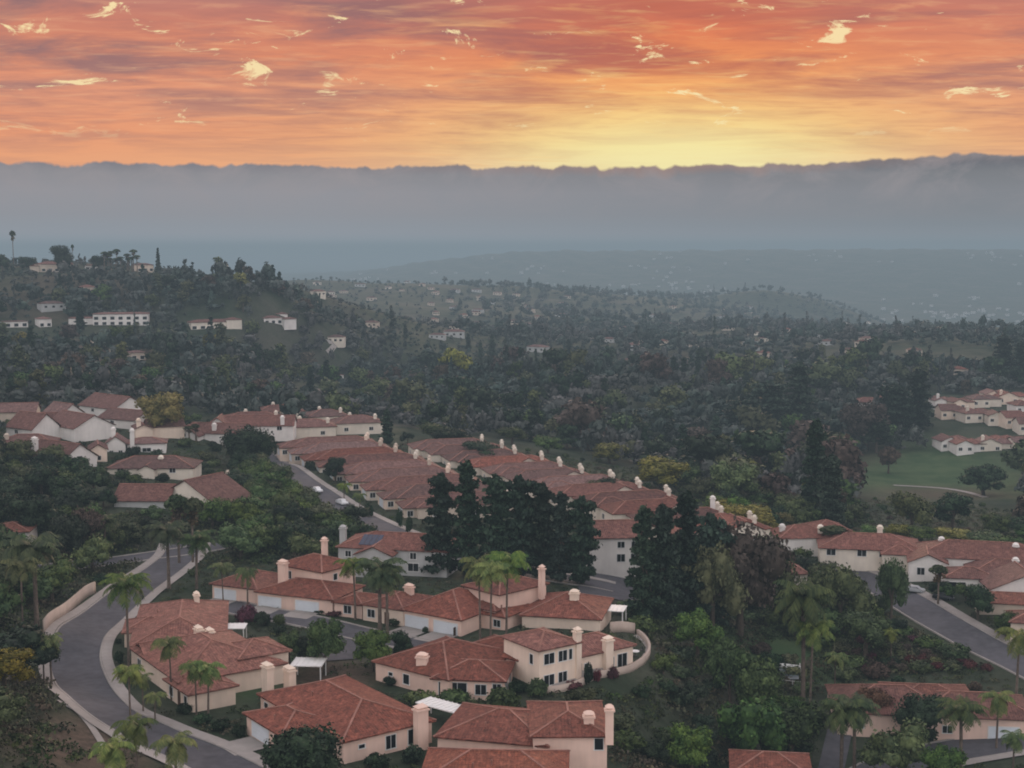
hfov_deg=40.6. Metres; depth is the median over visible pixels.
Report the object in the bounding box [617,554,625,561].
window
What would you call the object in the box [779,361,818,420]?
pine tree
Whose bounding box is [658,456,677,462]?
woodland tree
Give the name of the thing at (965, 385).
woodland tree
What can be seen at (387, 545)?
house
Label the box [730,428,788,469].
woodland tree
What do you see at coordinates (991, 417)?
house
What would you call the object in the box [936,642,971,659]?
wild bush
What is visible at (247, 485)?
canopy tree
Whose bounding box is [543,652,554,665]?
window
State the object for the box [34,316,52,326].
hill house
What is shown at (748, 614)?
wild bush
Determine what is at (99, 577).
wild bush
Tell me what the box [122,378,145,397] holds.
woodland tree
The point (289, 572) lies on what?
window
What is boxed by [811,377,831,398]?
woodland tree
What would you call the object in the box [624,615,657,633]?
wild bush
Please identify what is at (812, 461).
pine tree
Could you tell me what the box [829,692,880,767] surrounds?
palm tree
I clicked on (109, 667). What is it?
pavement
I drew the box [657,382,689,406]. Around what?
woodland tree
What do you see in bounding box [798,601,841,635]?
leafy tree
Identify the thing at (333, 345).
path
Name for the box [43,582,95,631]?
retaining wall
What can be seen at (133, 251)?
fan palm
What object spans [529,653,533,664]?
window
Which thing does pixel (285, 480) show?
canopy tree
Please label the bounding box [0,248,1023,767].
ground
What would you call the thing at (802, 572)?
house
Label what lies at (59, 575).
canopy tree
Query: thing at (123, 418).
house
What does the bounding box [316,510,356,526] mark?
canopy tree
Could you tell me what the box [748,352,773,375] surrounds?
woodland tree
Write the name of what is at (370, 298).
house
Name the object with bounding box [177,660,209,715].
palm tree
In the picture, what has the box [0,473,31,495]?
canopy tree
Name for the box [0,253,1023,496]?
forest
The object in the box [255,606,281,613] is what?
driveway
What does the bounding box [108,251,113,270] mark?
fan palm
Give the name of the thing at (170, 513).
canopy tree
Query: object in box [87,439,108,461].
house
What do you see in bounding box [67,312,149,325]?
hill house
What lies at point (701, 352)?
woodland tree
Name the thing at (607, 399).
woodland tree
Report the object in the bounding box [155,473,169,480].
wild bush
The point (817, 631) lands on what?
palm tree
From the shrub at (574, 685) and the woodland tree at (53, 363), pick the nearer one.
the shrub at (574, 685)
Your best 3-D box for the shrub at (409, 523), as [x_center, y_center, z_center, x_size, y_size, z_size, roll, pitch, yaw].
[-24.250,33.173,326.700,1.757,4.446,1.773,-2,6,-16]
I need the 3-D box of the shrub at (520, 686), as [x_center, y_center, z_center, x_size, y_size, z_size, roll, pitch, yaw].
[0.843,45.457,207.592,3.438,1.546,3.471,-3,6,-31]
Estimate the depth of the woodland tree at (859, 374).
754.79 m
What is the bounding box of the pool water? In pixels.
[779,668,798,678]
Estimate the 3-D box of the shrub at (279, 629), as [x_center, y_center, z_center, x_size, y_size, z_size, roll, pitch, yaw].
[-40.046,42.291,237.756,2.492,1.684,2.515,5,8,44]
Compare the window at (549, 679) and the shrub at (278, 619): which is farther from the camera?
the shrub at (278, 619)
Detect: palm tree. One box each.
[0,531,63,626]
[0,555,44,626]
[33,632,63,684]
[88,735,134,767]
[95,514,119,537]
[97,572,153,665]
[109,712,158,767]
[111,664,144,720]
[130,672,152,710]
[142,520,188,588]
[143,691,167,718]
[148,730,197,767]
[150,636,186,700]
[176,530,215,588]
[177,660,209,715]
[191,660,226,713]
[207,562,233,599]
[234,567,257,605]
[332,557,367,619]
[337,483,352,498]
[352,493,367,505]
[353,556,407,630]
[366,566,404,632]
[459,554,492,638]
[470,559,511,635]
[485,551,530,633]
[773,577,836,700]
[791,617,835,702]
[817,697,871,767]
[823,651,848,683]
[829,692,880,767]
[880,627,901,656]
[935,694,988,767]
[977,690,1016,747]
[994,627,1023,693]
[1000,729,1023,767]
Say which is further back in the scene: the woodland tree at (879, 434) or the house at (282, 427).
the woodland tree at (879, 434)
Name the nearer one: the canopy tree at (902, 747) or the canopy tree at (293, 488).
the canopy tree at (902, 747)
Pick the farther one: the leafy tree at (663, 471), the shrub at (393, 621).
the leafy tree at (663, 471)
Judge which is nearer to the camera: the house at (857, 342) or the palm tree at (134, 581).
the palm tree at (134, 581)
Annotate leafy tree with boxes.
[0,254,9,270]
[0,556,26,591]
[0,646,37,688]
[3,492,62,527]
[19,256,36,267]
[47,512,92,557]
[49,245,73,272]
[70,505,105,539]
[90,255,106,267]
[134,391,185,426]
[219,424,278,457]
[260,721,345,767]
[277,629,300,664]
[295,635,321,657]
[305,616,346,671]
[323,456,346,480]
[352,628,392,671]
[390,629,412,652]
[417,422,452,438]
[430,428,473,438]
[461,440,501,455]
[495,426,528,444]
[532,434,564,452]
[586,478,600,482]
[592,441,628,463]
[599,477,618,482]
[623,439,644,459]
[636,455,690,488]
[666,722,712,767]
[673,607,726,661]
[676,462,709,483]
[676,540,752,624]
[703,635,752,702]
[709,460,759,492]
[709,498,736,506]
[717,515,796,636]
[723,503,778,527]
[735,655,783,705]
[753,530,800,607]
[756,650,784,675]
[759,588,791,623]
[759,696,828,751]
[775,512,795,525]
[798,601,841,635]
[804,562,876,629]
[818,524,849,535]
[835,609,891,655]
[837,400,891,450]
[856,685,895,707]
[859,524,884,532]
[875,557,910,619]
[877,446,901,473]
[885,523,910,536]
[886,490,935,530]
[891,691,945,748]
[906,525,936,540]
[919,743,968,767]
[930,492,973,527]
[933,526,970,539]
[956,463,1008,495]
[964,583,996,619]
[966,529,1001,540]
[988,535,1023,543]
[993,610,1018,635]
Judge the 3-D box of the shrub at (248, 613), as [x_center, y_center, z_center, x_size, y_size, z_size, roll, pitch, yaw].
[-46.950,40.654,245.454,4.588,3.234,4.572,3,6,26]
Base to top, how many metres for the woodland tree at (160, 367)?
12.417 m
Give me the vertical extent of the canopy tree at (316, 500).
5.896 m
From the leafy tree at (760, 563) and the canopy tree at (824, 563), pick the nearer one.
the leafy tree at (760, 563)
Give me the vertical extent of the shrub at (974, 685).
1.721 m
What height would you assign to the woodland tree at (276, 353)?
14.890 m
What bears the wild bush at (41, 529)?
on the ground
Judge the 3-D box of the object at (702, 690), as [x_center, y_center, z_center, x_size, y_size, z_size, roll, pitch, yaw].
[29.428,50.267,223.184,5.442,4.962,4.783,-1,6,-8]
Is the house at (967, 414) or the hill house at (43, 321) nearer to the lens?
the house at (967, 414)
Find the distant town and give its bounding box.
[350,250,1023,321]
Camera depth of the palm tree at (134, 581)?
214.77 m
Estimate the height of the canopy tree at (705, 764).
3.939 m
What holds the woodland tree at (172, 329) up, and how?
on the ground
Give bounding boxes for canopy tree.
[0,437,9,451]
[0,462,11,476]
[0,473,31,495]
[0,523,18,548]
[0,545,22,559]
[0,578,26,618]
[0,621,63,665]
[0,685,29,724]
[4,438,37,460]
[4,458,22,470]
[5,454,23,462]
[9,465,39,487]
[9,583,20,593]
[14,571,55,605]
[24,465,62,494]
[31,452,58,465]
[37,444,65,463]
[37,553,75,600]
[43,466,68,483]
[44,505,75,524]
[47,475,86,497]
[57,454,89,468]
[58,471,76,477]
[59,482,100,504]
[63,462,93,473]
[70,502,105,516]
[71,532,114,571]
[75,464,112,488]
[94,487,118,508]
[99,527,129,551]
[113,514,144,544]
[131,513,152,525]
[139,505,163,519]
[168,507,187,519]
[197,498,231,527]
[213,497,237,521]
[215,466,253,484]
[215,520,263,559]
[227,499,266,521]
[228,450,256,468]
[234,515,272,530]
[238,494,272,511]
[242,475,269,487]
[242,478,261,491]
[245,522,283,552]
[246,457,271,473]
[248,480,278,501]
[250,450,270,461]
[251,512,274,527]
[252,471,277,480]
[255,453,267,461]
[258,505,276,521]
[267,480,284,489]
[269,463,294,478]
[272,470,286,477]
[272,489,307,505]
[272,500,312,519]
[274,489,312,508]
[275,513,295,525]
[276,480,302,494]
[277,474,304,488]
[278,524,310,545]
[288,530,329,554]
[296,490,320,501]
[300,486,318,497]
[304,513,319,525]
[306,496,321,505]
[308,526,338,543]
[309,501,334,521]
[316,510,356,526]
[320,517,352,538]
[328,540,339,554]
[332,504,370,524]
[336,521,378,539]
[400,431,414,443]
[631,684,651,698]
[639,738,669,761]
[649,653,677,673]
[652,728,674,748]
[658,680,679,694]
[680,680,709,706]
[684,724,719,747]
[687,757,710,767]
[689,476,719,499]
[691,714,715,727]
[702,492,725,506]
[716,694,788,750]
[717,487,743,499]
[723,749,728,758]
[724,494,758,507]
[737,489,745,498]
[746,491,772,505]
[748,500,767,507]
[768,504,788,513]
[768,511,783,526]
[773,492,797,507]
[774,497,807,515]
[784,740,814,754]
[787,505,812,522]
[789,547,813,557]
[794,554,817,572]
[807,560,839,570]
[811,505,825,520]
[822,603,850,611]
[839,509,853,522]
[846,502,870,521]
[856,715,930,767]
[867,593,889,610]
[890,617,907,630]
[927,577,952,591]
[935,583,955,595]
[954,582,971,599]
[978,512,1010,532]
[1008,515,1023,529]
[1015,526,1023,536]
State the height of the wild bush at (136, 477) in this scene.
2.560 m
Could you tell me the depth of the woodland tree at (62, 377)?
538.52 m
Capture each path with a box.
[57,700,110,761]
[326,339,336,353]
[894,485,986,496]
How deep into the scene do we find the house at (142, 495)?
333.44 m
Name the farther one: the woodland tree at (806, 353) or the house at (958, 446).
the woodland tree at (806, 353)
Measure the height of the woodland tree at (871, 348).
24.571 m
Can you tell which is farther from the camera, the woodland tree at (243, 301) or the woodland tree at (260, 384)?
the woodland tree at (243, 301)
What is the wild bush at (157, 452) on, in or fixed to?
on the ground
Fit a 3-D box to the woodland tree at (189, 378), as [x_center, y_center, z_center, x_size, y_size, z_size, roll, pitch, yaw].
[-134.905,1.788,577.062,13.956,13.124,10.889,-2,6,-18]
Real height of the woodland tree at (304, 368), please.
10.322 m
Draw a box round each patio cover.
[228,622,247,637]
[290,657,326,679]
[415,696,460,712]
[608,604,626,621]
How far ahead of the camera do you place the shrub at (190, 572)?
280.86 m
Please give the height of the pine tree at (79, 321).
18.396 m
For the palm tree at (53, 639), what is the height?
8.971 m
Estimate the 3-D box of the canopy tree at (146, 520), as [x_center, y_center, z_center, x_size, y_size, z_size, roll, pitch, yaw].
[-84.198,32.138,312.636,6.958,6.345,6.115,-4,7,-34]
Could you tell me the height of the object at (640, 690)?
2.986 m
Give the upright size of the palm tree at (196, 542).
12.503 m
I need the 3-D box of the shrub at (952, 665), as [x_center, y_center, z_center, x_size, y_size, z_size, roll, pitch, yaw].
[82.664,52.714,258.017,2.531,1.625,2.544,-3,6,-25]
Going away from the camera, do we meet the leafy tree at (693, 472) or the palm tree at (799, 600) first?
the palm tree at (799, 600)
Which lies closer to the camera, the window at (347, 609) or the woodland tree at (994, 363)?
the window at (347, 609)
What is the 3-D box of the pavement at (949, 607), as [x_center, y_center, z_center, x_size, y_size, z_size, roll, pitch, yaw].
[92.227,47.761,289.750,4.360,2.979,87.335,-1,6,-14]
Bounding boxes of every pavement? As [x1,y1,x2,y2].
[38,543,186,767]
[102,542,269,767]
[273,451,615,582]
[871,571,1020,647]
[963,750,1023,765]
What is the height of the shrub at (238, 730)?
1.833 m
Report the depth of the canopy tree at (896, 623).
276.90 m
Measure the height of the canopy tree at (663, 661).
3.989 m
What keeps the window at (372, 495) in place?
in the row house at (370, 489)
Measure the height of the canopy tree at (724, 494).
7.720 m
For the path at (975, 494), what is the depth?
516.36 m
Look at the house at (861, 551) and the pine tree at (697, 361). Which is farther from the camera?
the pine tree at (697, 361)
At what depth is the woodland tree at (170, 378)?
545.31 m
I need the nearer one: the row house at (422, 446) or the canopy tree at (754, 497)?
the canopy tree at (754, 497)
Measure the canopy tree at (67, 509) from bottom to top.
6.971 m
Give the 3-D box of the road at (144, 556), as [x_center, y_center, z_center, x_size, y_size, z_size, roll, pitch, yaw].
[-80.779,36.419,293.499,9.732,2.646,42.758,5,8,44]
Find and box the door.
[177,690,180,704]
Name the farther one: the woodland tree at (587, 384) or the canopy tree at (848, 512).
the woodland tree at (587, 384)
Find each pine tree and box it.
[5,373,17,388]
[26,325,35,355]
[56,273,63,286]
[65,357,74,373]
[73,301,87,329]
[144,374,156,397]
[181,322,188,340]
[254,350,263,372]
[277,271,282,280]
[306,367,316,391]
[321,359,330,380]
[346,363,355,387]
[368,395,375,412]
[377,408,394,444]
[397,393,406,423]
[402,325,408,338]
[419,471,459,573]
[445,458,485,577]
[464,333,471,348]
[472,473,515,572]
[476,342,483,357]
[487,334,496,355]
[498,474,546,575]
[516,347,523,374]
[524,481,557,576]
[525,400,540,441]
[539,411,549,435]
[544,491,575,581]
[563,495,602,583]
[601,377,609,395]
[622,504,665,617]
[639,426,651,440]
[647,503,684,621]
[669,488,712,616]
[670,355,678,371]
[676,424,687,438]
[679,356,688,371]
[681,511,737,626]
[694,355,701,368]
[694,365,699,375]
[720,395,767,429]
[773,352,777,363]
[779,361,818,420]
[797,417,828,506]
[813,349,821,363]
[813,453,847,525]
[839,342,844,354]
[852,359,858,370]
[882,383,916,434]
[904,367,935,429]
[992,334,1015,369]
[1009,341,1023,369]
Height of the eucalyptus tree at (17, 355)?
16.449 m
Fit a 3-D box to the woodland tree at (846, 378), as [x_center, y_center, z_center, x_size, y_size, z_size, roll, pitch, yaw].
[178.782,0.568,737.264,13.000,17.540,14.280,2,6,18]
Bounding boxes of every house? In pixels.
[0,320,27,326]
[0,402,41,421]
[3,433,60,442]
[3,521,37,541]
[6,410,61,437]
[16,412,57,417]
[22,436,98,466]
[30,261,73,271]
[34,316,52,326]
[37,301,65,311]
[42,401,84,412]
[53,410,115,441]
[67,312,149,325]
[77,392,140,415]
[79,285,94,290]
[84,264,102,268]
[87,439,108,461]
[98,407,146,428]
[105,427,167,452]
[107,455,203,479]
[114,483,175,507]
[120,591,297,711]
[127,350,145,359]
[131,417,185,438]
[134,263,153,271]
[171,472,251,501]
[184,422,253,444]
[187,317,242,329]
[209,569,277,603]
[210,413,296,440]
[227,409,282,414]
[242,674,436,763]
[253,536,383,618]
[260,402,304,418]
[263,312,296,329]
[276,432,374,461]
[287,437,390,464]
[294,416,336,439]
[299,443,402,466]
[303,406,347,419]
[310,289,325,299]
[315,449,426,472]
[327,335,345,347]
[329,412,382,434]
[330,455,440,480]
[335,524,460,577]
[344,463,456,490]
[355,283,365,286]
[359,473,480,500]
[359,590,432,626]
[365,320,379,327]
[366,296,376,300]
[371,634,518,700]
[376,481,504,509]
[395,490,512,518]
[399,583,529,636]
[407,434,483,457]
[422,747,570,767]
[425,439,510,461]
[429,333,445,340]
[432,290,439,294]
[433,700,614,767]
[440,444,518,467]
[443,329,464,338]
[461,564,549,612]
[462,450,549,474]
[471,289,481,292]
[471,311,480,314]
[472,308,483,312]
[480,456,562,479]
[500,626,636,685]
[502,463,588,481]
[518,589,613,630]
[526,344,549,352]
[526,469,623,497]
[549,477,649,509]
[571,484,676,519]
[586,519,639,577]
[599,495,677,519]
[605,337,614,342]
[626,501,726,538]
[670,510,772,537]
[700,495,748,534]
[728,749,811,767]
[757,350,771,357]
[770,519,852,556]
[773,562,810,589]
[814,339,831,345]
[816,524,918,574]
[824,683,1023,740]
[855,339,867,346]
[857,396,881,407]
[858,336,873,340]
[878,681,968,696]
[906,536,1023,581]
[928,393,947,409]
[931,433,968,451]
[934,404,964,419]
[941,557,1023,586]
[945,396,974,408]
[948,436,982,455]
[953,366,967,374]
[954,406,987,422]
[964,394,1001,407]
[975,591,1023,614]
[976,435,1012,451]
[979,388,998,394]
[979,561,1023,591]
[983,409,998,425]
[989,435,1008,437]
[993,389,1023,404]
[998,410,1023,428]
[1005,609,1023,641]
[1006,400,1023,411]
[1006,436,1023,447]
[1011,417,1023,434]
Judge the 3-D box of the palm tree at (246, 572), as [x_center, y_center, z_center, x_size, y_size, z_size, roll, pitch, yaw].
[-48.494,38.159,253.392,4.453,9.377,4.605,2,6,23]
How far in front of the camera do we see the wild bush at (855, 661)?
260.17 m
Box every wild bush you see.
[0,514,11,522]
[37,526,45,531]
[70,566,80,574]
[90,572,112,581]
[112,479,123,486]
[113,453,128,461]
[115,470,131,477]
[125,446,140,455]
[126,473,142,482]
[149,449,164,454]
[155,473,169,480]
[172,450,180,455]
[178,437,193,446]
[183,415,191,420]
[207,459,221,466]
[210,443,223,450]
[263,554,280,561]
[273,540,290,553]
[565,687,596,700]
[613,728,646,752]
[614,599,637,614]
[614,711,635,729]
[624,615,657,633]
[654,618,674,631]
[666,687,698,706]
[667,645,695,661]
[671,664,690,678]
[693,644,714,657]
[705,749,717,763]
[734,609,760,622]
[749,641,771,654]
[781,653,798,662]
[783,626,806,636]
[783,666,809,678]
[784,747,812,759]
[790,680,815,693]
[805,636,833,651]
[832,666,859,682]
[834,653,866,669]
[861,662,891,678]
[875,636,903,650]
[880,656,899,666]
[896,626,913,636]
[907,659,934,673]
[913,635,943,649]
[922,653,938,659]
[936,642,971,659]
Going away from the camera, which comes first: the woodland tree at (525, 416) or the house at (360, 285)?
the woodland tree at (525, 416)
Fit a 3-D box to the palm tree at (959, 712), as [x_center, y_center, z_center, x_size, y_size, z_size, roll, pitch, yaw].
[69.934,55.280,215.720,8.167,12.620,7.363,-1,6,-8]
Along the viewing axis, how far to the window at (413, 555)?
281.90 m
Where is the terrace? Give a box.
[552,634,647,685]
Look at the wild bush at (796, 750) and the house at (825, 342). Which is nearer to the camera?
the wild bush at (796, 750)
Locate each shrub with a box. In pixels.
[113,650,123,663]
[175,703,194,714]
[187,569,199,575]
[192,712,212,723]
[206,469,214,473]
[209,718,231,729]
[231,724,247,737]
[233,602,257,622]
[253,611,271,625]
[272,614,285,624]
[273,625,286,633]
[304,460,315,469]
[325,611,340,615]
[363,752,391,767]
[365,504,374,515]
[382,676,395,684]
[389,618,398,624]
[396,508,402,526]
[401,743,424,763]
[404,688,438,708]
[406,516,412,531]
[439,687,472,702]
[466,697,489,704]
[485,686,521,706]
[508,681,528,691]
[525,677,548,696]
[566,680,582,689]
[584,661,593,684]
[593,668,601,681]
[607,665,618,678]
[880,505,887,509]
[890,675,906,681]
[894,663,906,671]
[895,649,906,656]
[904,654,915,662]
[907,635,917,641]
[916,653,929,662]
[930,656,942,662]
[931,661,944,669]
[947,663,961,670]
[955,657,966,662]
[963,658,978,669]
[968,681,982,689]
[979,662,993,671]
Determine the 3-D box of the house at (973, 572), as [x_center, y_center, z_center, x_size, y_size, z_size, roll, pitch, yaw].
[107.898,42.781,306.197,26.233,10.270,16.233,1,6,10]
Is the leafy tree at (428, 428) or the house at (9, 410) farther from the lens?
the leafy tree at (428, 428)
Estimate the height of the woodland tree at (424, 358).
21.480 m
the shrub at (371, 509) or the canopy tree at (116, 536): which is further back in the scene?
the shrub at (371, 509)
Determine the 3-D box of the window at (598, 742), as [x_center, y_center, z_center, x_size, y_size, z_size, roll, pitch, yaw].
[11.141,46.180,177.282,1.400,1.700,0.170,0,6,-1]
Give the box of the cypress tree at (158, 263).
[155,248,160,272]
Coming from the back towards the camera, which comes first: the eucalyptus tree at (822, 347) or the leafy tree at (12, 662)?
the eucalyptus tree at (822, 347)
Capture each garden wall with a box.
[610,621,634,633]
[780,663,799,667]
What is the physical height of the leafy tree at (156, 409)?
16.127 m
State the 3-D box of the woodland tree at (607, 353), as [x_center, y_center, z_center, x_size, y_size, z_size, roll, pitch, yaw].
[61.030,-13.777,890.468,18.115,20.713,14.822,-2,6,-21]
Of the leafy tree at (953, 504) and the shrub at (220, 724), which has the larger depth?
the leafy tree at (953, 504)
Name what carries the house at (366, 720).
on the ground
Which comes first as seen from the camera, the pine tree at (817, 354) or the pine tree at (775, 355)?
the pine tree at (817, 354)
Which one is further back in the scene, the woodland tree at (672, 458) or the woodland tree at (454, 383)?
the woodland tree at (454, 383)
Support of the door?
in the house at (197, 625)
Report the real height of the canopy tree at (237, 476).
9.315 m
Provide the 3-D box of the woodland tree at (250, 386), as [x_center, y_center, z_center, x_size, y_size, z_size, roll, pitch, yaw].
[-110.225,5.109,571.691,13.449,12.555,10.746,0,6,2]
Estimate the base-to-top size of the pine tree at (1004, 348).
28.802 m
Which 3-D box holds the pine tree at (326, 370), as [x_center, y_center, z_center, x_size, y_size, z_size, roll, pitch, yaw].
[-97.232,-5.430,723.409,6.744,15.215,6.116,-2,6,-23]
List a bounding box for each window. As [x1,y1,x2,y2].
[142,448,150,451]
[288,570,291,578]
[333,572,337,580]
[343,605,351,614]
[345,550,350,556]
[353,484,358,489]
[358,743,365,749]
[367,608,374,617]
[370,492,375,497]
[385,733,396,750]
[388,501,393,506]
[402,673,409,685]
[407,510,412,516]
[407,563,418,571]
[407,728,412,745]
[409,552,416,559]
[438,681,466,695]
[474,684,486,695]
[492,683,501,689]
[493,619,500,627]
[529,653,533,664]
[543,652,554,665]
[544,673,554,685]
[558,649,567,662]
[558,670,567,682]
[568,648,572,659]
[593,738,603,750]
[617,541,624,547]
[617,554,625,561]
[617,652,626,666]
[826,549,835,555]
[857,550,866,556]
[916,567,924,574]
[942,725,952,733]
[949,581,965,586]
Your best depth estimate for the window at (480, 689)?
203.89 m
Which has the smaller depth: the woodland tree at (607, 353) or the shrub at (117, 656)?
the shrub at (117, 656)
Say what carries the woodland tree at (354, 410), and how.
on the ground
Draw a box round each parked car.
[311,486,322,492]
[335,498,347,504]
[907,585,924,592]
[932,592,953,600]
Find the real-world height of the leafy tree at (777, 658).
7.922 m
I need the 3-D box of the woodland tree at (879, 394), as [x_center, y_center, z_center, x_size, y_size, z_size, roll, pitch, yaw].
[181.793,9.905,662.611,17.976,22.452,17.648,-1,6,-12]
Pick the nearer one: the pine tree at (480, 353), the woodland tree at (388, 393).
the woodland tree at (388, 393)
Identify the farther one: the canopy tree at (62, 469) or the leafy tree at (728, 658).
the canopy tree at (62, 469)
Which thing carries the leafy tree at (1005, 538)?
on the ground
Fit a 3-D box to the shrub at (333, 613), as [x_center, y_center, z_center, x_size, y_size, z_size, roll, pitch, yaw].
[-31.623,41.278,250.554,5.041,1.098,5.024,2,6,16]
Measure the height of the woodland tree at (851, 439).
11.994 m
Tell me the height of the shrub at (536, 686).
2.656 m
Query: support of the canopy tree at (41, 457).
on the ground
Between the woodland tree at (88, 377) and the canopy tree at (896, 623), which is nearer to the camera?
the canopy tree at (896, 623)
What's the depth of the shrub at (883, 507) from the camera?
435.49 m
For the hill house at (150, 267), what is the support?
on the ground
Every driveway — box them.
[210,598,234,603]
[225,736,263,755]
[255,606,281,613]
[282,610,317,618]
[322,626,357,660]
[385,626,423,637]
[414,631,457,641]
[576,573,635,600]
[818,729,850,767]
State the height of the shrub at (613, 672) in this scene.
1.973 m
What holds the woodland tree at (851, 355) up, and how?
on the ground
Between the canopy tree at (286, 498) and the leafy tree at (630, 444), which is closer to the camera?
the canopy tree at (286, 498)
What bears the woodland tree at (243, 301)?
on the ground
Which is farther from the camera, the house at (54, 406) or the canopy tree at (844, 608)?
the house at (54, 406)
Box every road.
[37,542,223,567]
[51,543,261,767]
[229,601,426,646]
[269,454,576,583]
[848,571,1023,676]
[856,738,1023,767]
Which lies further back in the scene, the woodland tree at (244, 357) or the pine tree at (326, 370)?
the pine tree at (326, 370)
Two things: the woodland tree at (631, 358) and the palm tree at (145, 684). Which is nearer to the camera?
the palm tree at (145, 684)
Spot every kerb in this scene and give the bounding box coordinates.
[38,542,207,564]
[49,546,189,767]
[78,548,225,568]
[99,550,267,767]
[228,612,393,647]
[239,600,432,640]
[273,454,615,583]
[520,575,612,591]
[849,739,953,767]
[866,589,1023,678]
[868,571,1022,651]
[967,749,1023,759]
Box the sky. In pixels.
[0,0,1023,254]
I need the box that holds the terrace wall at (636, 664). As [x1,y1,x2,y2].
[546,629,650,693]
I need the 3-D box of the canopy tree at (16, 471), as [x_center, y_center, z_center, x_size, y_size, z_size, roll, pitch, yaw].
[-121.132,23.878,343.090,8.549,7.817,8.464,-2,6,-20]
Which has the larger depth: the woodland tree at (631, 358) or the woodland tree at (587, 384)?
the woodland tree at (631, 358)
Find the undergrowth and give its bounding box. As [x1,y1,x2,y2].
[0,427,1023,767]
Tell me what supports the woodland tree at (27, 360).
on the ground
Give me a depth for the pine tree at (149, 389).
522.22 m
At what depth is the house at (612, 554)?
293.49 m
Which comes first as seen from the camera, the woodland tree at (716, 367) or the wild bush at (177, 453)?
the wild bush at (177, 453)
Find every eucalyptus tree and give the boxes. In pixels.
[0,322,8,335]
[9,344,26,370]
[29,368,49,404]
[115,341,130,362]
[124,325,134,341]
[133,322,139,334]
[213,256,223,277]
[213,323,227,354]
[215,361,232,389]
[274,342,287,370]
[452,385,469,410]
[456,404,468,428]
[527,389,541,410]
[714,433,734,461]
[769,451,786,471]
[818,344,826,357]
[826,355,838,364]
[918,359,930,377]
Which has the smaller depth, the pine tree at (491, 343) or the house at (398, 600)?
the house at (398, 600)
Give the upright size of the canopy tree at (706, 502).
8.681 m
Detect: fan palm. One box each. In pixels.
[9,231,15,263]
[100,251,107,269]
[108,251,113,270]
[112,249,120,263]
[123,253,130,270]
[129,249,136,271]
[163,493,187,562]
[181,496,204,561]
[183,426,192,437]
[190,424,200,440]
[928,564,947,603]
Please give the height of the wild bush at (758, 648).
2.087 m
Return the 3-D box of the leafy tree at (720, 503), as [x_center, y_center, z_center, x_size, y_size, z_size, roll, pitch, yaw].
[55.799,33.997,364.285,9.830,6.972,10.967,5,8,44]
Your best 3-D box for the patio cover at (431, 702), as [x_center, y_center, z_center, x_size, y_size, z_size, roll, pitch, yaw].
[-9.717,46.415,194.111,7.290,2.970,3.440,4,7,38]
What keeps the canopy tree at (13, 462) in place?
on the ground
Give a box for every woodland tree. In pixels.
[0,298,6,311]
[0,335,11,346]
[5,376,26,389]
[6,350,30,367]
[11,331,26,341]
[14,370,28,386]
[20,339,35,347]
[21,368,33,380]
[40,361,59,384]
[42,364,63,389]
[50,286,67,301]
[56,352,89,372]
[56,373,82,390]
[59,324,79,337]
[62,339,76,347]
[79,343,101,361]
[80,369,102,389]
[91,283,111,299]
[99,357,108,364]
[100,298,110,310]
[106,358,129,384]
[108,325,125,338]
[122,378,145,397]
[131,374,147,380]
[140,366,160,377]
[143,350,165,358]
[145,348,165,368]
[151,362,164,376]
[157,326,177,331]
[157,376,185,395]
[177,373,200,391]
[200,274,215,283]
[202,334,215,345]
[212,354,230,367]
[226,337,240,348]
[232,382,256,397]
[233,272,248,290]
[235,294,251,312]
[240,351,249,362]
[242,266,256,282]
[244,319,261,334]
[248,342,261,353]
[251,378,269,391]
[262,346,283,369]
[270,381,283,398]
[272,281,285,295]
[284,363,298,376]
[294,391,306,400]
[297,364,311,379]
[299,351,317,363]
[316,364,341,381]
[318,376,340,391]
[320,388,350,413]
[348,366,370,385]
[348,402,361,414]
[358,370,373,385]
[366,375,390,399]
[381,384,393,400]
[395,378,437,401]
[400,397,420,425]
[416,350,442,371]
[416,399,440,416]
[417,402,448,424]
[430,378,445,385]
[433,363,448,378]
[437,347,472,370]
[440,375,476,404]
[442,414,464,429]
[462,385,500,414]
[491,400,503,409]
[493,409,529,438]
[496,345,524,364]
[499,391,529,410]
[516,369,533,384]
[521,408,542,438]
[537,348,567,376]
[544,415,560,444]
[549,407,564,415]
[551,370,585,395]
[553,396,608,450]
[555,424,580,449]
[564,349,587,366]
[582,380,590,388]
[583,394,592,406]
[592,394,613,405]
[597,346,619,364]
[605,415,632,431]
[607,388,630,408]
[611,412,636,433]
[628,354,641,362]
[639,351,673,383]
[640,439,673,457]
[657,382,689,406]
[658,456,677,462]
[677,381,692,392]
[678,433,734,475]
[687,426,705,438]
[691,347,715,362]
[703,357,732,384]
[705,351,744,383]
[720,451,765,492]
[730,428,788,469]
[732,404,782,431]
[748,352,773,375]
[754,472,797,495]
[769,447,795,471]
[777,414,802,432]
[779,471,794,484]
[785,419,829,449]
[791,348,813,361]
[796,431,844,455]
[808,433,868,487]
[809,356,844,385]
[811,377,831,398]
[835,368,857,393]
[836,346,867,371]
[839,367,867,386]
[840,479,860,504]
[843,434,860,445]
[857,336,885,366]
[861,418,896,452]
[876,382,895,404]
[886,359,910,382]
[889,423,899,440]
[901,350,932,372]
[957,379,972,393]
[978,355,1009,383]
[1000,439,1023,472]
[1012,494,1023,516]
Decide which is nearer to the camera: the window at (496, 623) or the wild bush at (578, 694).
the wild bush at (578, 694)
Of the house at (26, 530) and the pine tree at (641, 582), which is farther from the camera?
the house at (26, 530)

